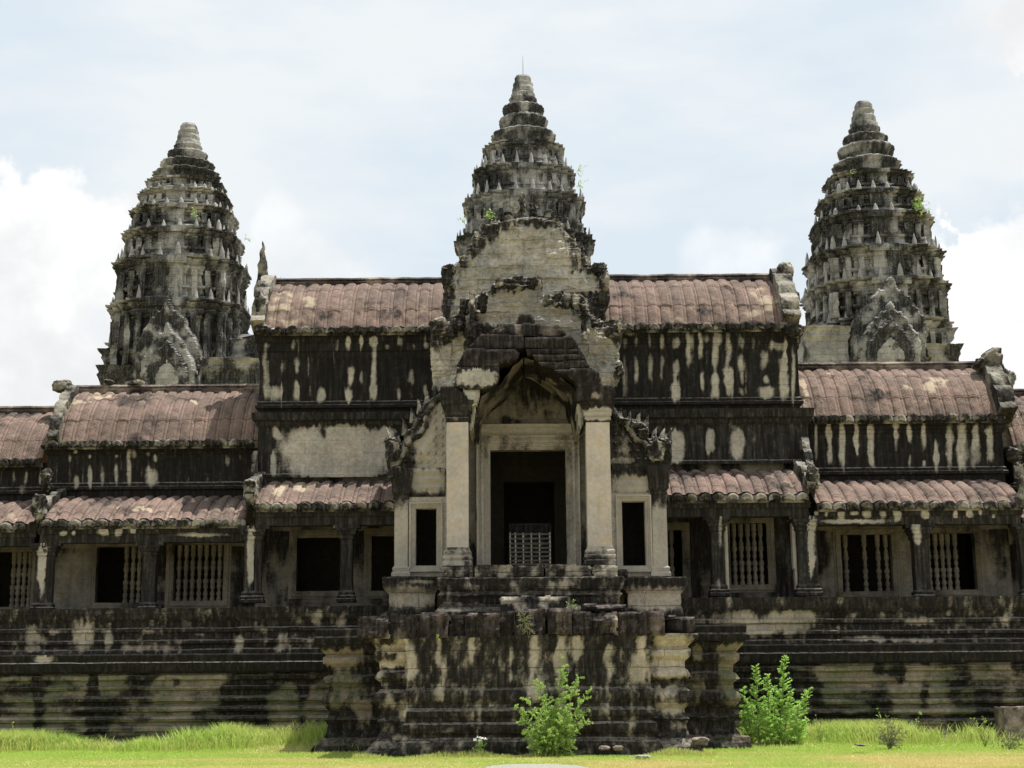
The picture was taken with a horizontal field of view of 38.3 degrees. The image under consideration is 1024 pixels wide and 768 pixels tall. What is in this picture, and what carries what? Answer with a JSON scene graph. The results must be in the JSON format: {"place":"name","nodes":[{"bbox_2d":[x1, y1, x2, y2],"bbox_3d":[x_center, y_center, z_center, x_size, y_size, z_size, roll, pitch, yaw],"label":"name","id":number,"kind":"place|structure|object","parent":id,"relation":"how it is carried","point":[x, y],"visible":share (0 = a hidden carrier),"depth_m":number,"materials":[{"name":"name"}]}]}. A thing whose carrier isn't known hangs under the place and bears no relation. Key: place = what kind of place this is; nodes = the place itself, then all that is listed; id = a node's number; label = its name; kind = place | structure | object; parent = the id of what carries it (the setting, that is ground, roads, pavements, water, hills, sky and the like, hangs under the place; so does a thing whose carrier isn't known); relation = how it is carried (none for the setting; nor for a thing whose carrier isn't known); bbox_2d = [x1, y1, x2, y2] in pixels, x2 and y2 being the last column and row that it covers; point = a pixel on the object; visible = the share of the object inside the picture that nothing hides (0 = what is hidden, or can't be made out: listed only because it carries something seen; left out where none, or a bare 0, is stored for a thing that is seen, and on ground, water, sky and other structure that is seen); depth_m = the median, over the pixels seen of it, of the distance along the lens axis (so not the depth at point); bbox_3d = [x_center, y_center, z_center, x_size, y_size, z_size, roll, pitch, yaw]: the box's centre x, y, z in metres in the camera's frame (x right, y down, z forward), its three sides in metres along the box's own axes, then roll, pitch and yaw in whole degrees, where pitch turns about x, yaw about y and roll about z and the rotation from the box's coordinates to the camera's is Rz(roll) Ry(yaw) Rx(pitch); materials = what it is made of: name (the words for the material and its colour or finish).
{"place":"outdoors","nodes":[
{"label":"outdoors","id":0,"kind":"place"},
{"bbox_2d":[0,0,1023,405],"label":"sky","id":1,"kind":"structure","parent":0,"point":[345,138],"materials":[{"name":"white"}]},
{"bbox_2d":[0,718,1023,767],"bbox_3d":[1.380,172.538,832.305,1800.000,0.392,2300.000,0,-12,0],"label":"ground","id":2,"kind":"structure","parent":0,"point":[547,759],"depth_m":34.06,"materials":[{"name":"green plant"}]},
{"bbox_2d":[10,721,18,748],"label":"leafy weed","id":3,"kind":"object","parent":2,"relation":"on","point":[14,737],"visible":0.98,"depth_m":40.09,"materials":[{"name":"green plant"}]},
{"bbox_2d":[0,605,388,746],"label":"terrace","id":4,"kind":"structure","parent":2,"relation":"on","point":[119,674],"depth_m":42.34,"materials":[{"name":"stone"}]},
{"bbox_2d":[0,406,73,608],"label":"gallery wing","id":5,"kind":"structure","parent":4,"relation":"on","point":[23,455],"depth_m":48.01,"materials":[{"name":"stone"}]},
{"bbox_2d":[0,547,35,608],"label":"window","id":6,"kind":"structure","parent":5,"relation":"in","point":[21,551],"depth_m":47.58,"materials":[{"name":"stone"}]},
{"bbox_2d":[28,379,258,608],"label":"gallery wing","id":7,"kind":"structure","parent":4,"relation":"on","point":[141,503],"depth_m":47.47,"materials":[{"name":"black stone"}]},
{"bbox_2d":[86,544,142,608],"bbox_3d":[-12.522,6.090,47.092,1.992,2.268,0.337,0,-12,0],"label":"window","id":8,"kind":"structure","parent":7,"relation":"in","point":[92,565],"depth_m":47.03,"materials":[{"name":"stone"}]},
{"bbox_2d":[164,543,231,607],"bbox_3d":[-10.001,6.032,47.100,2.081,2.268,0.337,0,-12,0],"label":"window","id":9,"kind":"structure","parent":7,"relation":"in","point":[170,559],"depth_m":47.04,"materials":[{"name":"stone"}]},
{"bbox_2d":[237,241,443,606],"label":"gallery wing","id":10,"kind":"structure","parent":4,"relation":"on","point":[345,373],"depth_m":47.41,"materials":[{"name":"black stone"}]},
{"bbox_2d":[288,530,338,598],"bbox_3d":[-6.025,5.683,46.476,2.022,2.163,0.190,0,-12,0],"label":"window","id":11,"kind":"structure","parent":10,"relation":"in","point":[294,534],"depth_m":46.43,"materials":[{"name":"stone"}]},
{"bbox_2d":[363,528,393,598],"bbox_3d":[-4.044,5.654,46.480,1.260,2.201,0.192,0,-12,0],"label":"window","id":12,"kind":"structure","parent":10,"relation":"in","point":[368,533],"depth_m":46.45,"materials":[{"name":"stone"}]},
{"bbox_2d":[303,712,315,732],"bbox_3d":[-5.559,9.489,40.483,0.405,0.967,0.384,-7,-13,27],"label":"leafy weed","id":13,"kind":"object","parent":2,"relation":"on","point":[308,723],"visible":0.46,"depth_m":40.55,"materials":[{"name":"green plant"}]},
{"bbox_2d":[311,628,380,752],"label":"side platform","id":14,"kind":"structure","parent":2,"relation":"on","point":[350,663],"depth_m":39.06,"materials":[{"name":"stone"}]},
{"bbox_2d":[472,736,486,754],"bbox_3d":[-0.754,8.727,35.466,0.349,0.541,0.240,4,-13,-22],"label":"white flower","id":15,"kind":"object","parent":2,"relation":"on","point":[479,744],"visible":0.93,"depth_m":35.47,"materials":[{"name":"green plant"}]},
{"bbox_2d":[357,603,704,756],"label":"stone platform","id":16,"kind":"structure","parent":2,"relation":"on","point":[462,682],"depth_m":36.33,"materials":[{"name":"grey stone"}]},
{"bbox_2d":[516,610,534,638],"bbox_3d":[0.337,5.891,36.239,0.484,0.749,0.297,0,-12,0],"label":"dry plant","id":17,"kind":"object","parent":16,"relation":"on","point":[525,623],"visible":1,"depth_m":36.25,"materials":[{"name":"green plant"}]},
{"bbox_2d":[382,192,687,616],"bbox_3d":[0.586,0.607,45.973,8.602,14.124,12.569,0,-12,0],"label":"gatehouse","id":18,"kind":"object","parent":16,"relation":"on","point":[519,420],"visible":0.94,"depth_m":42.67,"materials":[{"name":"stone"}]},
{"bbox_2d":[409,502,442,571],"bbox_3d":[-2.460,4.390,42.249,0.960,1.996,0.377,0,-12,0],"label":"window frame","id":19,"kind":"structure","parent":18,"relation":"in","point":[413,506],"depth_m":42.12,"materials":[{"name":"stone"}]},
{"bbox_2d":[509,525,550,634],"bbox_3d":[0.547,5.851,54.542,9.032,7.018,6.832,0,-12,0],"label":"gate","id":20,"kind":"structure","parent":18,"relation":"attached to","point":[529,528],"depth_m":57.94,"materials":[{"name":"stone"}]},
{"bbox_2d":[615,494,652,571],"bbox_3d":[3.489,4.287,42.261,1.022,2.203,0.377,0,-12,0],"label":"window frame","id":21,"kind":"structure","parent":18,"relation":"in","point":[646,498],"depth_m":42.14,"materials":[{"name":"stone"}]},
{"bbox_2d":[691,737,708,745],"bbox_3d":[4.590,8.709,35.961,0.451,0.220,0.386,0,-12,0],"label":"rock","id":22,"kind":"object","parent":16,"relation":"on","point":[704,741],"visible":1,"depth_m":35.84,"materials":[{"name":"grey stone"}]},
{"bbox_2d":[514,654,593,755],"bbox_3d":[0.991,7.787,35.378,1.917,2.611,1.238,0,-12,0],"label":"young shrub","id":23,"kind":"object","parent":2,"relation":"on","point":[549,740],"visible":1,"depth_m":35.20,"materials":[{"name":"green plant"}]},
{"bbox_2d":[598,746,609,750],"bbox_3d":[2.189,8.631,34.963,0.279,0.113,0.306,0,-12,0],"label":"rock","id":24,"kind":"object","parent":2,"relation":"on","point":[602,748],"visible":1,"depth_m":34.86,"materials":[{"name":"grey stone"}]},
{"bbox_2d":[613,745,622,750],"bbox_3d":[2.507,8.605,34.860,0.265,0.134,0.259,0,-12,0],"label":"rock","id":25,"kind":"object","parent":2,"relation":"on","point":[617,747],"visible":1,"depth_m":34.77,"materials":[{"name":"grey stone"}]},
{"bbox_2d":[633,755,651,757],"bbox_3d":[2.961,8.476,33.577,0.442,0.067,0.453,0,-12,0],"label":"rock","id":26,"kind":"object","parent":2,"relation":"on","point":[644,756],"visible":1,"depth_m":33.45,"materials":[{"name":"grey stone"}]},
{"bbox_2d":[684,625,752,748],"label":"side platform","id":27,"kind":"structure","parent":2,"relation":"on","point":[711,660],"depth_m":39.07,"materials":[{"name":"stone"}]},
{"bbox_2d":[740,735,750,741],"bbox_3d":[6.008,9.121,37.921,0.267,0.173,0.306,0,-12,0],"label":"rock","id":28,"kind":"object","parent":2,"relation":"on","point":[745,738],"visible":1,"depth_m":37.84,"materials":[{"name":"grey stone"}]},
{"bbox_2d":[738,655,812,744],"bbox_3d":[7.122,8.536,39.681,2.112,2.477,1.158,0,-12,0],"label":"feathery bush","id":29,"kind":"object","parent":2,"relation":"on","point":[767,734],"visible":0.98,"depth_m":39.53,"materials":[{"name":"green plant"}]},
{"bbox_2d":[815,714,823,743],"bbox_3d":[8.298,9.348,39.748,0.333,0.886,0.253,0,-12,0],"label":"leafy weed","id":30,"kind":"object","parent":2,"relation":"on","point":[819,739],"visible":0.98,"depth_m":39.73,"materials":[{"name":"green plant"}]},
{"bbox_2d":[681,596,1023,738],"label":"terrace","id":31,"kind":"structure","parent":2,"relation":"on","point":[946,661],"depth_m":42.38,"materials":[{"name":"stone"}]},
{"bbox_2d":[605,262,822,597],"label":"gallery wing","id":32,"kind":"structure","parent":31,"relation":"on","point":[710,377],"depth_m":47.16,"materials":[{"name":"black stone"}]},
{"bbox_2d":[667,522,690,596],"bbox_3d":[5.102,5.561,46.558,1.045,2.357,0.338,0,-12,0],"label":"window","id":33,"kind":"structure","parent":32,"relation":"in","point":[683,526],"depth_m":46.54,"materials":[{"name":"stone"}]},
{"bbox_2d":[727,518,776,592],"bbox_3d":[7.472,5.377,46.592,1.656,2.419,0.339,0,-12,0],"label":"window","id":34,"kind":"structure","parent":32,"relation":"in","point":[771,586],"depth_m":46.55,"materials":[{"name":"stone"}]},
{"bbox_2d":[798,347,1023,596],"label":"gallery wing","id":35,"kind":"structure","parent":31,"relation":"on","point":[913,490],"depth_m":47.55,"materials":[{"name":"black stone"}]},
{"bbox_2d":[832,527,901,596],"bbox_3d":[11.331,5.725,47.127,2.110,2.291,0.337,0,-12,0],"label":"window","id":36,"kind":"structure","parent":35,"relation":"in","point":[837,531],"depth_m":47.09,"materials":[{"name":"stone"}]},
{"bbox_2d":[928,526,985,595],"bbox_3d":[14.012,5.679,47.132,2.081,2.285,0.337,0,-12,0],"label":"window","id":37,"kind":"structure","parent":35,"relation":"in","point":[976,530],"depth_m":47.11,"materials":[{"name":"stone"}]},
{"bbox_2d":[966,389,1023,595],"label":"gallery wing","id":38,"kind":"structure","parent":31,"relation":"on","point":[1016,427],"depth_m":48.31,"materials":[{"name":"stone"}]},
{"bbox_2d":[874,715,909,749],"bbox_3d":[9.679,8.852,37.444,0.945,0.917,0.516,0,-12,0],"label":"grey shrub","id":39,"kind":"object","parent":2,"relation":"on","point":[890,744],"visible":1,"depth_m":37.43,"materials":[{"name":"green plant"}]},
{"bbox_2d":[970,716,993,746],"bbox_3d":[12.152,9.021,38.161,0.611,0.843,0.360,0,-12,0],"label":"weed clump","id":40,"kind":"object","parent":2,"relation":"on","point":[988,737],"visible":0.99,"depth_m":38.15,"materials":[{"name":"green plant"}]},
{"bbox_2d":[989,726,1023,749],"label":"weed clump","id":41,"kind":"object","parent":2,"relation":"on","point":[1011,743],"visible":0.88,"depth_m":36.92,"materials":[{"name":"green plant"}]},
{"bbox_2d":[994,706,1023,740],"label":"stone block","id":42,"kind":"structure","parent":2,"relation":"on","point":[1010,719],"depth_m":40.00,"materials":[{"name":"grey stone"}]},
{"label":"upper terrace","id":43,"kind":"object","parent":2,"relation":"on","visible":0},
{"bbox_2d":[95,122,259,384],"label":"temple tower","id":44,"kind":"structure","parent":43,"relation":"on","point":[178,312],"depth_m":95.70,"materials":[{"name":"stone"}]},
{"bbox_2d":[797,101,963,362],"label":"temple tower","id":45,"kind":"structure","parent":43,"relation":"on","point":[878,288],"depth_m":95.78,"materials":[{"name":"stone"}]},
{"bbox_2d":[911,196,930,215],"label":"wall sprig","id":46,"kind":"object","parent":45,"relation":"attached to","point":[916,205],"depth_m":96.77,"materials":[{"name":"green plant"}]},
{"bbox_2d":[454,74,595,264],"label":"temple tower","id":47,"kind":"structure","parent":0,"point":[523,151],"depth_m":120.45,"materials":[{"name":"stone"}]},
{"bbox_2d":[484,208,494,220],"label":"wall sprig","id":48,"kind":"object","parent":47,"relation":"attached to","point":[488,215],"depth_m":117.05,"materials":[{"name":"green plant"}]},
{"bbox_2d":[486,764,587,767],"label":"path","id":49,"kind":"structure","parent":0,"point":[535,766],"depth_m":31.05,"materials":[{"name":"beige stone"}]}
]}

